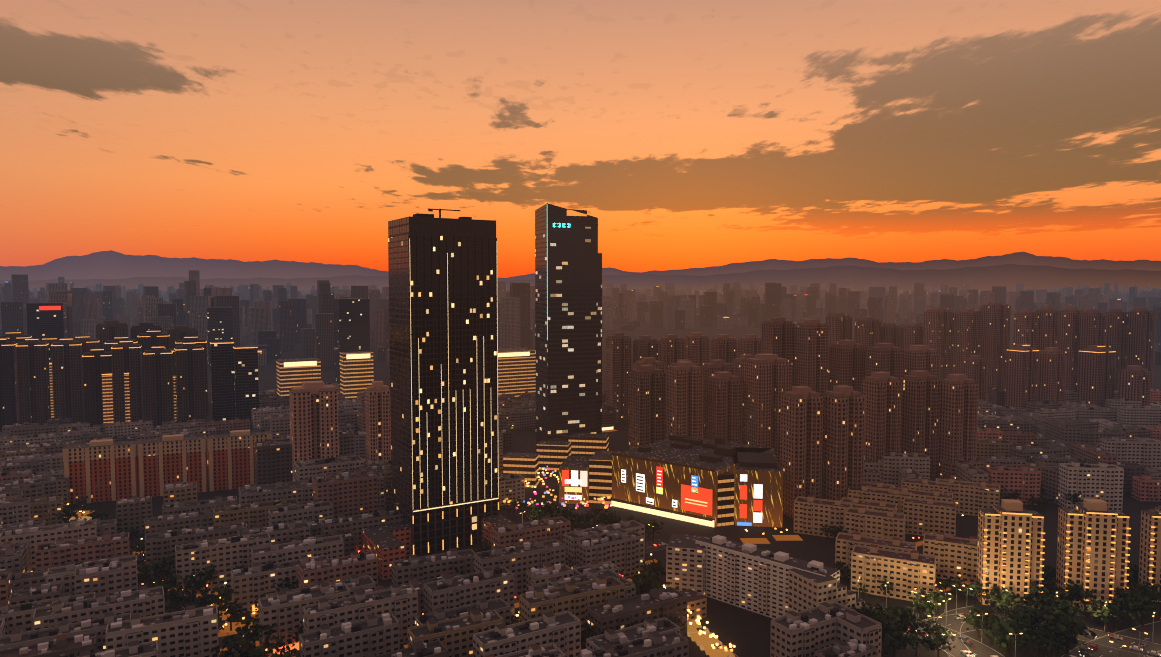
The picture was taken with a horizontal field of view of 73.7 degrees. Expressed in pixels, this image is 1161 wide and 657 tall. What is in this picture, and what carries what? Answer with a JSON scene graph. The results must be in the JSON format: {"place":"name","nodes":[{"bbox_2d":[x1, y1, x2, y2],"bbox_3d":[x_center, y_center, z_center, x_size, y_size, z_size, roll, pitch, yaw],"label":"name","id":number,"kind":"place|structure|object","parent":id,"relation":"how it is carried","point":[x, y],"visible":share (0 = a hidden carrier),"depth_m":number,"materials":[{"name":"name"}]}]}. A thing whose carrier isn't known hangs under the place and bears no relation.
{"place":"outdoors","nodes":[
{"label":"outdoors","id":0,"kind":"place"},
{"bbox_2d":[0,290,1160,656],"bbox_3d":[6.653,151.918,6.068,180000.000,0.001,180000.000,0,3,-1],"label":"ground","id":1,"kind":"structure","parent":0,"point":[746,632],"depth_m":473.50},
{"bbox_2d":[0,203,1160,656],"bbox_3d":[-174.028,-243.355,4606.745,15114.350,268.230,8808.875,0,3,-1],"label":"city","id":2,"kind":"object","parent":1,"relation":"on","point":[930,415],"visible":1,"depth_m":520.98,"materials":[{"name":"brown concrete"}]},
{"bbox_2d":[32,458,1160,656],"bbox_3d":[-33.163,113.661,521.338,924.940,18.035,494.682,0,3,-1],"label":"trees","id":3,"kind":"object","parent":1,"relation":"on","point":[1061,624],"visible":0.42,"depth_m":347.00,"materials":[{"name":"green plant"}]},
{"bbox_2d":[520,511,1154,656],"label":"street lamps","id":4,"kind":"object","parent":1,"relation":"on","point":[977,615],"visible":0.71,"depth_m":341.35,"materials":[{"name":"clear glass"}]},
{"bbox_2d":[658,542,1160,656],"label":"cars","id":5,"kind":"object","parent":1,"relation":"on","point":[1083,652],"visible":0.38,"depth_m":324.38,"materials":[{"name":"metal"}]},
{"bbox_2d":[0,264,1160,290],"bbox_3d":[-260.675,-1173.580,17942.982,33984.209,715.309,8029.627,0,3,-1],"label":"mountain","id":6,"kind":"structure","parent":0,"point":[1009,276],"depth_m":20076.84,"materials":[{"name":"grey"}]},
{"bbox_2d":[0,250,1160,280],"bbox_3d":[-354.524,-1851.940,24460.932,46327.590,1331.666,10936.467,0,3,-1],"label":"mountain","id":7,"kind":"structure","parent":0,"point":[110,264],"depth_m":26763.25,"materials":[{"name":"stone"}]},
{"bbox_2d":[0,0,1160,277],"label":"sky","id":8,"kind":"structure","parent":0,"point":[695,133],"materials":[{"name":"orange"}]}
]}

